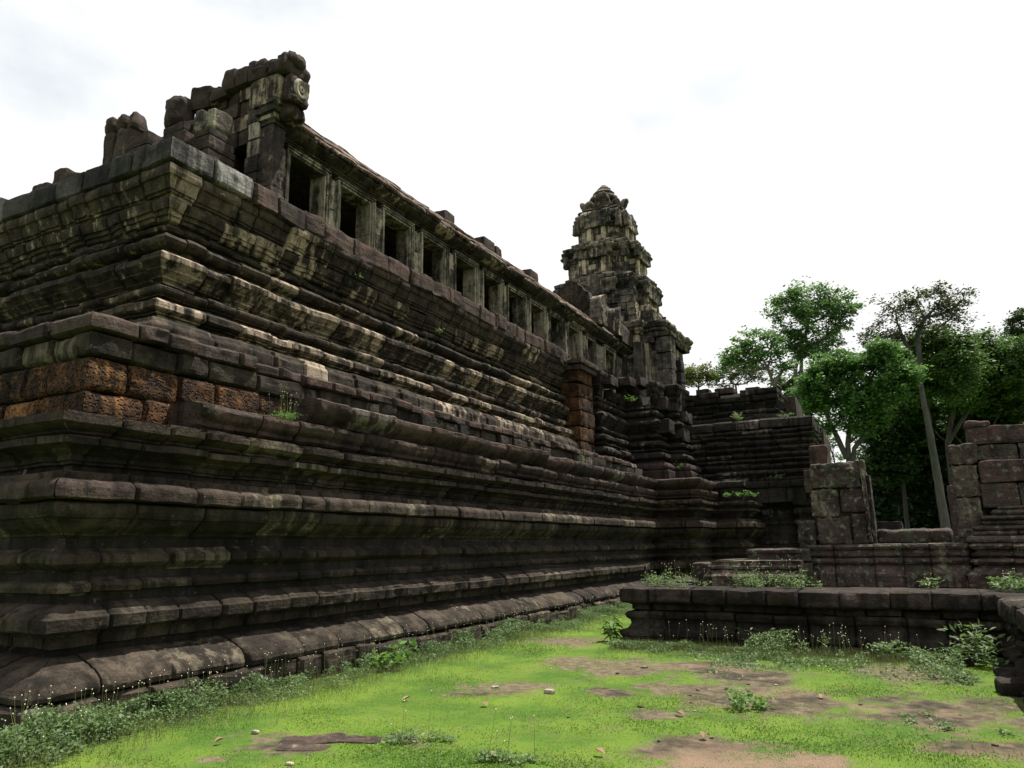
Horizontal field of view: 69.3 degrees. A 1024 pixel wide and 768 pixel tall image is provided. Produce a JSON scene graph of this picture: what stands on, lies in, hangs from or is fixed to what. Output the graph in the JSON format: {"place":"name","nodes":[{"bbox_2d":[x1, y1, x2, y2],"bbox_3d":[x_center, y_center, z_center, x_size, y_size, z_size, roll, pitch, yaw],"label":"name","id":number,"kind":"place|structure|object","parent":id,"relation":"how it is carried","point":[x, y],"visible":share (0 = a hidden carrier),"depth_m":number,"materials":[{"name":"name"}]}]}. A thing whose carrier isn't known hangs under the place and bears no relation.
{"place":"outdoors","nodes":[
{"label":"outdoors","id":0,"kind":"place"},
{"bbox_2d":[0,608,1023,767],"bbox_3d":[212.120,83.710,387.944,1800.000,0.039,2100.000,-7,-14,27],"label":"ground","id":1,"kind":"structure","parent":0,"point":[685,752],"depth_m":7.01,"materials":[{"name":"green plant"}]},
{"bbox_2d":[0,704,74,766],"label":"weed clump","id":2,"kind":"object","parent":1,"relation":"on","point":[41,746],"visible":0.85,"depth_m":5.71,"materials":[{"name":"green plant"}]},
{"bbox_2d":[0,686,142,754],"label":"weed clump","id":3,"kind":"object","parent":1,"relation":"on","point":[76,744],"visible":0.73,"depth_m":6.24,"materials":[{"name":"green plant"}]},
{"bbox_2d":[166,672,249,715],"bbox_3d":[-3.154,3.102,7.598,0.689,0.474,1.074,-7,-14,27],"label":"weed clump","id":4,"kind":"object","parent":1,"relation":"on","point":[205,691],"visible":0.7,"depth_m":7.59,"materials":[{"name":"green plant"}]},
{"bbox_2d":[251,730,259,733],"bbox_3d":[-2.273,3.080,6.558,0.070,0.032,0.046,-7,-14,27],"label":"pebble","id":5,"kind":"object","parent":1,"relation":"on","point":[255,731],"visible":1,"depth_m":6.54,"materials":[{"name":"stone"}]},
{"bbox_2d":[286,761,293,765],"bbox_3d":[-1.673,2.863,5.581,0.059,0.027,0.039,-7,-14,27],"label":"pebble","id":6,"kind":"object","parent":1,"relation":"on","point":[289,763],"visible":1,"depth_m":5.57,"materials":[{"name":"stone"}]},
{"bbox_2d":[0,598,633,767],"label":"weeds","id":7,"kind":"object","parent":1,"relation":"on","point":[446,648],"visible":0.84,"depth_m":7.78,"materials":[{"name":"green plant"}]},
{"bbox_2d":[275,733,416,751],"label":"sunken slab","id":8,"kind":"structure","parent":1,"relation":"on","point":[294,743],"depth_m":6.25,"materials":[{"name":"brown stone"}]},
{"bbox_2d":[0,398,765,743],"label":"terrace","id":9,"kind":"structure","parent":1,"relation":"on","point":[134,552],"depth_m":9.49,"materials":[{"name":"stone"}]},
{"bbox_2d":[259,391,303,420],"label":"ledge plant","id":10,"kind":"object","parent":9,"relation":"on","point":[286,416],"visible":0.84,"depth_m":9.90,"materials":[{"name":"green plant"}]},
{"bbox_2d":[0,311,643,476],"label":"retaining wall","id":11,"kind":"structure","parent":9,"relation":"on","point":[100,363],"depth_m":8.59,"materials":[{"name":"stone"}]},
{"bbox_2d":[0,136,577,448],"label":"terrace","id":12,"kind":"structure","parent":11,"relation":"on","point":[173,235],"depth_m":12.44,"materials":[{"name":"stone"}]},
{"bbox_2d":[32,182,51,190],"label":"parapet block","id":13,"kind":"structure","parent":12,"relation":"on","point":[35,187],"depth_m":13.03,"materials":[{"name":"grey stone"}]},
{"bbox_2d":[52,168,73,183],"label":"parapet block","id":14,"kind":"structure","parent":12,"relation":"on","point":[57,174],"depth_m":12.72,"materials":[{"name":"grey stone"}]},
{"bbox_2d":[59,172,78,180],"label":"parapet block","id":15,"kind":"structure","parent":12,"relation":"on","point":[64,175],"depth_m":12.56,"materials":[{"name":"grey stone"}]},
{"bbox_2d":[102,111,147,164],"bbox_3d":[-6.536,-3.918,12.514,0.749,1.315,0.465,-7,-14,27],"label":"pillar stump","id":16,"kind":"object","parent":12,"relation":"on","point":[121,130],"visible":0.59,"depth_m":12.42,"materials":[{"name":"grey stone"}]},
{"bbox_2d":[127,130,196,152],"bbox_3d":[-5.816,-3.777,12.348,0.869,0.883,0.963,-7,-14,27],"label":"stepped base","id":17,"kind":"object","parent":12,"relation":"on","point":[144,139],"visible":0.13,"depth_m":12.11,"materials":[{"name":"grey stone"}]},
{"bbox_2d":[162,120,192,138],"bbox_3d":[-5.679,-3.835,12.865,0.721,1.218,0.742,-7,-14,27],"label":"ribbed pedestal","id":18,"kind":"object","parent":12,"relation":"on","point":[177,128],"visible":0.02,"depth_m":12.70,"materials":[{"name":"grey stone"}]},
{"bbox_2d":[193,127,235,169],"bbox_3d":[-5.083,-3.775,12.553,0.592,0.950,0.686,-7,-14,27],"label":"ribbed pedestal","id":19,"kind":"object","parent":12,"relation":"on","point":[215,143],"visible":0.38,"depth_m":12.43,"materials":[{"name":"grey stone"}]},
{"bbox_2d":[187,108,232,137],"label":"stone block","id":20,"kind":"structure","parent":19,"relation":"on","point":[219,120],"depth_m":12.60,"materials":[{"name":"stone"}]},
{"bbox_2d":[209,50,310,199],"bbox_3d":[-5.239,-4.457,14.112,3.447,3.016,1.012,-7,-14,27],"label":"ruined porch","id":21,"kind":"object","parent":12,"relation":"on","point":[263,101],"visible":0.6,"depth_m":13.40,"materials":[{"name":"stone"}]},
{"bbox_2d":[164,95,194,127],"bbox_3d":[-6.466,-5.246,14.421,0.598,0.841,0.533,-7,-14,27],"label":"boulder","id":22,"kind":"object","parent":21,"relation":"on","point":[178,109],"visible":0.67,"depth_m":14.21,"materials":[{"name":"grey stone"}]},
{"bbox_2d":[190,85,220,114],"bbox_3d":[-5.818,-5.515,14.487,0.897,0.559,0.589,-7,-14,27],"label":"fallen block","id":23,"kind":"object","parent":21,"relation":"on","point":[199,98],"depth_m":14.32,"materials":[{"name":"grey stone"}]},
{"bbox_2d":[281,123,632,377],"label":"gallery","id":24,"kind":"object","parent":12,"relation":"on","point":[342,189],"depth_m":18.02,"materials":[{"name":"stone"}]},
{"bbox_2d":[283,144,331,223],"bbox_3d":[-4.063,-3.730,14.250,0.448,1.227,1.206,-7,-14,27],"label":"window frame","id":25,"kind":"structure","parent":24,"relation":"in","point":[321,180],"depth_m":14.56,"materials":[{"name":"stone"}]},
{"bbox_2d":[332,177,375,248],"bbox_3d":[-3.399,-3.473,15.468,0.450,1.229,1.207,-7,-14,27],"label":"window frame","id":26,"kind":"structure","parent":24,"relation":"in","point":[365,205],"depth_m":15.78,"materials":[{"name":"stone"}]},
{"bbox_2d":[376,204,414,268],"bbox_3d":[-2.718,-3.209,16.711,0.452,1.230,1.204,-7,-14,27],"label":"window frame","id":27,"kind":"structure","parent":24,"relation":"in","point":[405,229],"depth_m":17.04,"materials":[{"name":"stone"}]},
{"bbox_2d":[415,229,449,286],"bbox_3d":[-2.027,-2.942,17.976,0.452,1.230,1.205,-7,-14,27],"label":"window frame","id":28,"kind":"structure","parent":24,"relation":"in","point":[440,251],"depth_m":18.31,"materials":[{"name":"stone"}]},
{"bbox_2d":[450,250,479,303],"bbox_3d":[-1.336,-2.677,19.239,0.453,1.229,1.206,-7,-14,27],"label":"window frame","id":29,"kind":"structure","parent":24,"relation":"in","point":[470,269],"depth_m":19.58,"materials":[{"name":"stone"}]},
{"bbox_2d":[479,267,504,316],"bbox_3d":[-0.682,-2.421,20.438,0.451,1.229,1.206,-7,-14,27],"label":"window frame","id":30,"kind":"structure","parent":24,"relation":"in","point":[496,284],"depth_m":20.79,"materials":[{"name":"stone"}]},
{"bbox_2d":[504,283,527,330],"bbox_3d":[-0.019,-2.164,21.652,0.448,1.229,1.202,-7,-14,27],"label":"window frame","id":31,"kind":"structure","parent":24,"relation":"in","point":[519,299],"depth_m":22.01,"materials":[{"name":"stone"}]},
{"bbox_2d":[527,297,547,340],"bbox_3d":[0.646,-1.907,22.871,0.450,1.229,1.210,-7,-14,27],"label":"window frame","id":32,"kind":"structure","parent":24,"relation":"in","point":[540,329],"depth_m":23.23,"materials":[{"name":"stone"}]},
{"bbox_2d":[547,309,565,351],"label":"window frame","id":33,"kind":"structure","parent":24,"relation":"in","point":[558,323],"depth_m":24.44,"materials":[{"name":"stone"}]},
{"bbox_2d":[565,321,582,358],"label":"window frame","id":34,"kind":"structure","parent":24,"relation":"in","point":[574,333],"depth_m":25.68,"materials":[{"name":"stone"}]},
{"bbox_2d":[582,333,596,365],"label":"window frame","id":35,"kind":"structure","parent":24,"relation":"in","point":[591,349],"depth_m":26.81,"materials":[{"name":"stone"}]},
{"bbox_2d":[599,344,616,377],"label":"window frame","id":36,"kind":"structure","parent":24,"relation":"in","point":[610,359],"depth_m":28.62,"materials":[{"name":"stone"}]},
{"bbox_2d":[559,357,598,451],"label":"laterite pier","id":37,"kind":"structure","parent":9,"relation":"on","point":[575,389],"depth_m":22.95,"materials":[{"name":"brown stone"}]},
{"bbox_2d":[723,490,758,498],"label":"ledge plant","id":38,"kind":"object","parent":9,"relation":"on","point":[728,494],"visible":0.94,"depth_m":24.25,"materials":[{"name":"green plant"}]},
{"bbox_2d":[364,648,410,669],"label":"weed clump","id":39,"kind":"object","parent":1,"relation":"on","point":[398,657],"visible":0.82,"depth_m":9.85,"materials":[{"name":"green plant"}]},
{"bbox_2d":[383,638,416,659],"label":"weed clump","id":40,"kind":"object","parent":1,"relation":"on","point":[402,645],"visible":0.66,"depth_m":10.45,"materials":[{"name":"green plant"}]},
{"bbox_2d":[381,690,458,745],"bbox_3d":[-0.775,2.826,6.266,0.661,0.388,0.333,0,-12,-2],"label":"weed clump","id":41,"kind":"object","parent":1,"relation":"on","point":[391,739],"visible":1,"depth_m":6.22,"materials":[{"name":"green plant"}]},
{"bbox_2d":[469,711,545,764],"bbox_3d":[-0.031,2.681,5.655,0.546,0.394,0.378,-7,-14,27],"label":"weed clump","id":42,"kind":"object","parent":1,"relation":"on","point":[505,755],"visible":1,"depth_m":5.61,"materials":[{"name":"green plant"}]},
{"bbox_2d":[544,689,554,693],"bbox_3d":[0.413,3.385,8.157,0.118,0.056,0.078,-7,-14,27],"label":"pebble","id":43,"kind":"object","parent":1,"relation":"on","point":[549,691],"visible":1,"depth_m":8.13,"materials":[{"name":"stone"}]},
{"bbox_2d":[595,747,604,753],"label":"dry leaf","id":44,"kind":"object","parent":1,"relation":"on","point":[600,749],"visible":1,"depth_m":5.76,"materials":[{"name":"beige plant"}]},
{"bbox_2d":[599,614,623,641],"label":"broad leaf plant","id":45,"kind":"object","parent":1,"relation":"on","point":[609,631],"visible":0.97,"depth_m":12.48,"materials":[{"name":"green plant"}]},
{"bbox_2d":[326,647,998,758],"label":"pebbles","id":46,"kind":"object","parent":1,"relation":"on","point":[698,689],"visible":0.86,"depth_m":7.43,"materials":[{"name":"stone"}]},
{"bbox_2d":[700,731,707,736],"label":"dry leaf","id":47,"kind":"object","parent":1,"relation":"on","point":[703,734],"visible":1,"depth_m":6.21,"materials":[{"name":"beige plant"}]},
{"bbox_2d":[684,358,724,389],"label":"olive tree","id":48,"kind":"object","parent":1,"relation":"on","point":[691,377],"visible":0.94,"depth_m":108.61,"materials":[{"name":"green plant"}]},
{"bbox_2d":[590,369,825,547],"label":"tower platform","id":49,"kind":"structure","parent":1,"relation":"on","point":[659,430],"depth_m":25.55,"materials":[{"name":"black stone"}]},
{"bbox_2d":[553,185,692,396],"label":"gate tower","id":50,"kind":"structure","parent":49,"relation":"on","point":[612,288],"depth_m":31.22,"materials":[{"name":"stone"}]},
{"bbox_2d":[577,240,607,274],"bbox_3d":[3.533,-5.508,32.105,1.423,1.462,0.337,-7,-14,27],"label":"blind door","id":51,"kind":"structure","parent":50,"relation":"in","point":[593,253],"depth_m":32.02,"materials":[{"name":"stone"}]},
{"bbox_2d":[580,275,610,304],"bbox_3d":[3.380,-3.149,31.276,1.827,3.025,0.336,-7,-14,27],"label":"blind door","id":52,"kind":"structure","parent":50,"relation":"in","point":[598,288],"depth_m":31.21,"materials":[{"name":"stone"}]},
{"bbox_2d":[584,209,606,241],"bbox_3d":[3.716,-7.047,32.861,1.074,1.409,0.350,-7,-14,27],"label":"blind door","id":53,"kind":"structure","parent":50,"relation":"in","point":[597,221],"depth_m":32.79,"materials":[{"name":"stone"}]},
{"bbox_2d":[624,214,636,240],"bbox_3d":[5.311,-6.969,33.345,0.346,1.442,1.070,-7,-14,27],"label":"blind door","id":54,"kind":"structure","parent":50,"relation":"in","point":[631,228],"depth_m":33.24,"materials":[{"name":"stone"}]},
{"bbox_2d":[635,246,649,275],"bbox_3d":[5.738,-5.382,32.769,0.341,1.481,1.419,-7,-14,27],"label":"blind door","id":55,"kind":"structure","parent":50,"relation":"in","point":[641,259],"depth_m":32.57,"materials":[{"name":"stone"}]},
{"bbox_2d":[644,281,660,308],"bbox_3d":[6.088,-3.001,32.081,0.347,3.034,1.800,-7,-14,27],"label":"blind door","id":56,"kind":"structure","parent":50,"relation":"in","point":[651,296],"depth_m":32.05,"materials":[{"name":"stone"}]},
{"bbox_2d":[731,412,742,420],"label":"ledge plant","id":57,"kind":"object","parent":49,"relation":"on","point":[737,417],"visible":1,"depth_m":26.12,"materials":[{"name":"green plant"}]},
{"bbox_2d":[785,396,801,416],"bbox_3d":[10.769,1.335,28.744,0.771,1.402,1.654,-7,-14,27],"label":"stair cheek","id":58,"kind":"object","parent":49,"relation":"attached to","point":[792,405],"visible":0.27,"depth_m":28.05,"materials":[{"name":"grey stone"}]},
{"bbox_2d":[808,445,828,464],"bbox_3d":[9.913,2.799,23.778,0.611,1.669,0.652,-7,-14,27],"label":"stone post","id":59,"kind":"object","parent":49,"relation":"on","point":[819,454],"visible":0.42,"depth_m":23.62,"materials":[{"name":"brown stone"}]},
{"bbox_2d":[818,432,830,462],"bbox_3d":[11.523,2.995,27.724,0.669,2.102,2.009,-7,-14,27],"label":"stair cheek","id":60,"kind":"object","parent":49,"relation":"on","point":[825,439],"visible":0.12,"depth_m":27.44,"materials":[{"name":"grey stone"}]},
{"bbox_2d":[708,362,767,393],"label":"dark round tree","id":61,"kind":"object","parent":1,"relation":"on","point":[752,376],"visible":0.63,"depth_m":112.04,"materials":[{"name":"green plant"}]},
{"bbox_2d":[724,687,773,710],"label":"weed clump","id":62,"kind":"object","parent":1,"relation":"on","point":[755,704],"visible":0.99,"depth_m":7.25,"materials":[{"name":"green plant"}]},
{"bbox_2d":[737,627,774,645],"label":"weed clump","id":63,"kind":"object","parent":1,"relation":"on","point":[753,633],"visible":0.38,"depth_m":11.19,"materials":[{"name":"green plant"}]},
{"bbox_2d":[714,324,799,386],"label":"spreading tree","id":64,"kind":"object","parent":1,"relation":"on","point":[744,351],"visible":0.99,"depth_m":87.57,"materials":[{"name":"green plant"}]},
{"bbox_2d":[598,621,968,690],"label":"weeds","id":65,"kind":"object","parent":1,"relation":"on","point":[750,651],"visible":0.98,"depth_m":10.31,"materials":[{"name":"green plant"}]},
{"bbox_2d":[766,366,834,422],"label":"undergrowth tree","id":66,"kind":"object","parent":1,"relation":"on","point":[782,386],"visible":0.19,"depth_m":92.80,"materials":[{"name":"green plant"}]},
{"bbox_2d":[754,275,869,415],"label":"tall tree","id":67,"kind":"object","parent":1,"relation":"on","point":[802,310],"visible":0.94,"depth_m":91.17,"materials":[{"name":"green plant"}]},
{"bbox_2d":[617,577,1023,702],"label":"front terrace","id":68,"kind":"structure","parent":1,"relation":"on","point":[913,614],"depth_m":10.96,"materials":[{"name":"stone"}]},
{"bbox_2d":[641,560,711,587],"bbox_3d":[2.704,3.248,12.671,0.864,0.453,1.157,9,-16,-38],"label":"weed clump","id":69,"kind":"object","parent":68,"relation":"on","point":[657,581],"visible":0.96,"depth_m":12.55,"materials":[{"name":"green plant"}]},
{"bbox_2d":[693,548,813,586],"bbox_3d":[4.333,3.299,13.255,2.038,0.703,1.837,-7,-14,27],"label":"moulded step","id":70,"kind":"object","parent":68,"relation":"on","point":[716,572],"visible":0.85,"depth_m":12.60,"materials":[{"name":"stone"}]},
{"bbox_2d":[797,520,820,547],"bbox_3d":[5.234,2.663,13.094,0.343,0.505,0.566,-7,-14,27],"label":"loose block","id":71,"kind":"object","parent":70,"relation":"on","point":[807,532],"depth_m":12.89,"materials":[{"name":"stone"}]},
{"bbox_2d":[726,558,824,588],"bbox_3d":[4.201,3.051,11.934,1.553,0.487,0.816,-7,-14,27],"label":"weed clump","id":72,"kind":"object","parent":68,"relation":"on","point":[749,582],"visible":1,"depth_m":11.85,"materials":[{"name":"green plant"}]},
{"bbox_2d":[795,569,813,584],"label":"weed clump","id":73,"kind":"object","parent":68,"relation":"on","point":[810,581],"visible":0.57,"depth_m":12.21,"materials":[{"name":"green plant"}]},
{"bbox_2d":[804,420,1023,588],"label":"carved ruin","id":74,"kind":"object","parent":68,"relation":"on","point":[986,462],"visible":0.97,"depth_m":12.04,"materials":[{"name":"stone"}]},
{"bbox_2d":[877,528,952,543],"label":"threshold slab","id":75,"kind":"structure","parent":74,"relation":"on","point":[923,535],"depth_m":12.54,"materials":[{"name":"stone"}]},
{"bbox_2d":[916,571,943,588],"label":"weed clump","id":76,"kind":"object","parent":68,"relation":"on","point":[925,581],"visible":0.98,"depth_m":11.05,"materials":[{"name":"green plant"}]},
{"bbox_2d":[986,568,1023,592],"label":"weed clump","id":77,"kind":"object","parent":68,"relation":"on","point":[1003,583],"visible":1,"depth_m":10.45,"materials":[{"name":"green plant"}]},
{"bbox_2d":[815,417,845,462],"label":"slender tree","id":78,"kind":"object","parent":1,"relation":"on","point":[832,440],"visible":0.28,"depth_m":110.00,"materials":[{"name":"green plant"}]},
{"bbox_2d":[782,334,933,461],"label":"bushy tree","id":79,"kind":"object","parent":1,"relation":"on","point":[852,400],"visible":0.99,"depth_m":76.29,"materials":[{"name":"green plant"}]},
{"bbox_2d":[851,432,866,460],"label":"slender tree","id":80,"kind":"object","parent":1,"relation":"on","point":[858,454],"visible":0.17,"depth_m":106.60,"materials":[{"name":"green plant"}]},
{"bbox_2d":[854,412,945,528],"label":"shade tree","id":81,"kind":"object","parent":1,"relation":"on","point":[888,454],"visible":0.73,"depth_m":98.03,"materials":[{"name":"green plant"}]},
{"bbox_2d":[868,626,933,663],"bbox_3d":[5.271,3.546,10.077,0.838,0.462,0.616,-7,-14,27],"label":"weed clump","id":82,"kind":"object","parent":1,"relation":"on","point":[886,649],"visible":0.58,"depth_m":10.08,"materials":[{"name":"green plant"}]},
{"bbox_2d":[868,464,946,528],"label":"shade tree","id":83,"kind":"object","parent":1,"relation":"on","point":[888,504],"visible":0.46,"depth_m":102.69,"materials":[{"name":"green plant"}]},
{"bbox_2d":[851,279,984,541],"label":"grey crowned tree","id":84,"kind":"object","parent":1,"relation":"on","point":[947,302],"visible":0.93,"depth_m":82.12,"materials":[{"name":"green plant"}]},
{"bbox_2d":[915,649,942,660],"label":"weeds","id":85,"kind":"object","parent":1,"relation":"on","point":[934,652],"visible":0.19,"depth_m":10.02,"materials":[{"name":"green plant"}]},
{"bbox_2d":[908,410,953,539],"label":"shade tree","id":86,"kind":"object","parent":1,"relation":"on","point":[925,450],"visible":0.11,"depth_m":101.12,"materials":[{"name":"green plant"}]},
{"bbox_2d":[877,322,1003,541],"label":"broad tree","id":87,"kind":"object","parent":1,"relation":"on","point":[946,371],"visible":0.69,"depth_m":82.98,"materials":[{"name":"green plant"}]},
{"bbox_2d":[878,373,1023,444],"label":"shade tree","id":88,"kind":"object","parent":1,"relation":"on","point":[906,416],"visible":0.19,"depth_m":92.80,"materials":[{"name":"green plant"}]},
{"bbox_2d":[917,464,984,529],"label":"shade tree","id":89,"kind":"object","parent":1,"relation":"on","point":[936,515],"visible":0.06,"depth_m":102.54,"materials":[{"name":"green plant"}]},
{"bbox_2d":[921,664,984,684],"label":"weed clump","id":90,"kind":"object","parent":1,"relation":"on","point":[967,676],"visible":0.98,"depth_m":8.61,"materials":[{"name":"green plant"}]},
{"bbox_2d":[895,708,1020,735],"bbox_3d":[3.851,2.989,6.551,0.530,0.081,1.004,4,-13,-19],"label":"weed clump","id":91,"kind":"object","parent":1,"relation":"on","point":[945,724],"visible":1,"depth_m":6.59,"materials":[{"name":"green plant"}]},
{"bbox_2d":[942,655,974,666],"bbox_3d":[5.830,3.633,9.675,0.321,0.166,0.281,-2,-12,7],"label":"fallen stone","id":92,"kind":"object","parent":1,"relation":"on","point":[970,662],"visible":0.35,"depth_m":9.55,"materials":[{"name":"black stone"}]},
{"bbox_2d":[919,411,1023,474],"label":"shade tree","id":93,"kind":"object","parent":1,"relation":"on","point":[941,449],"visible":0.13,"depth_m":96.81,"materials":[{"name":"green plant"}]},
{"bbox_2d":[937,619,1013,666],"bbox_3d":[6.007,3.352,9.609,0.855,0.625,0.882,-7,-14,27],"label":"weed clump","id":94,"kind":"object","parent":1,"relation":"on","point":[980,658],"visible":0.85,"depth_m":9.52,"materials":[{"name":"green plant"}]},
{"bbox_2d":[933,322,1023,484],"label":"leaning limb tree","id":95,"kind":"object","parent":1,"relation":"on","point":[1009,374],"visible":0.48,"depth_m":87.60,"materials":[{"name":"green plant"}]},
{"bbox_2d":[975,307,1023,423],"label":"edge tree","id":96,"kind":"object","parent":1,"relation":"on","point":[1016,318],"visible":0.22,"depth_m":94.38,"materials":[{"name":"green plant"}]},
{"bbox_2d":[993,667,1013,677],"bbox_3d":[5.844,3.438,8.711,0.226,0.117,0.900,-7,-14,25],"label":"fallen stone","id":97,"kind":"object","parent":1,"relation":"on","point":[1005,672],"visible":0.36,"depth_m":8.80,"materials":[{"name":"grey stone"}]},
{"bbox_2d":[994,676,1023,696],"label":"fallen stone","id":98,"kind":"object","parent":1,"relation":"on","point":[1013,687],"visible":0.94,"depth_m":7.78,"materials":[{"name":"grey stone"}]},
{"bbox_2d":[0,0,1023,462],"label":"sky","id":99,"kind":"structure","parent":0,"point":[754,147],"materials":[{"name":"white"}]},
{"bbox_2d":[876,521,903,543],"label":"stone block","id":100,"kind":"structure","parent":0,"point":[894,525],"depth_m":17.14,"materials":[{"name":"black stone"}]},
{"bbox_2d":[947,485,958,541],"bbox_3d":[8.947,2.883,14.899,0.173,1.702,0.410,-7,-14,27],"label":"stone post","id":101,"kind":"object","parent":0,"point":[951,497],"visible":0.32,"depth_m":14.84,"materials":[{"name":"stone"}]}
]}

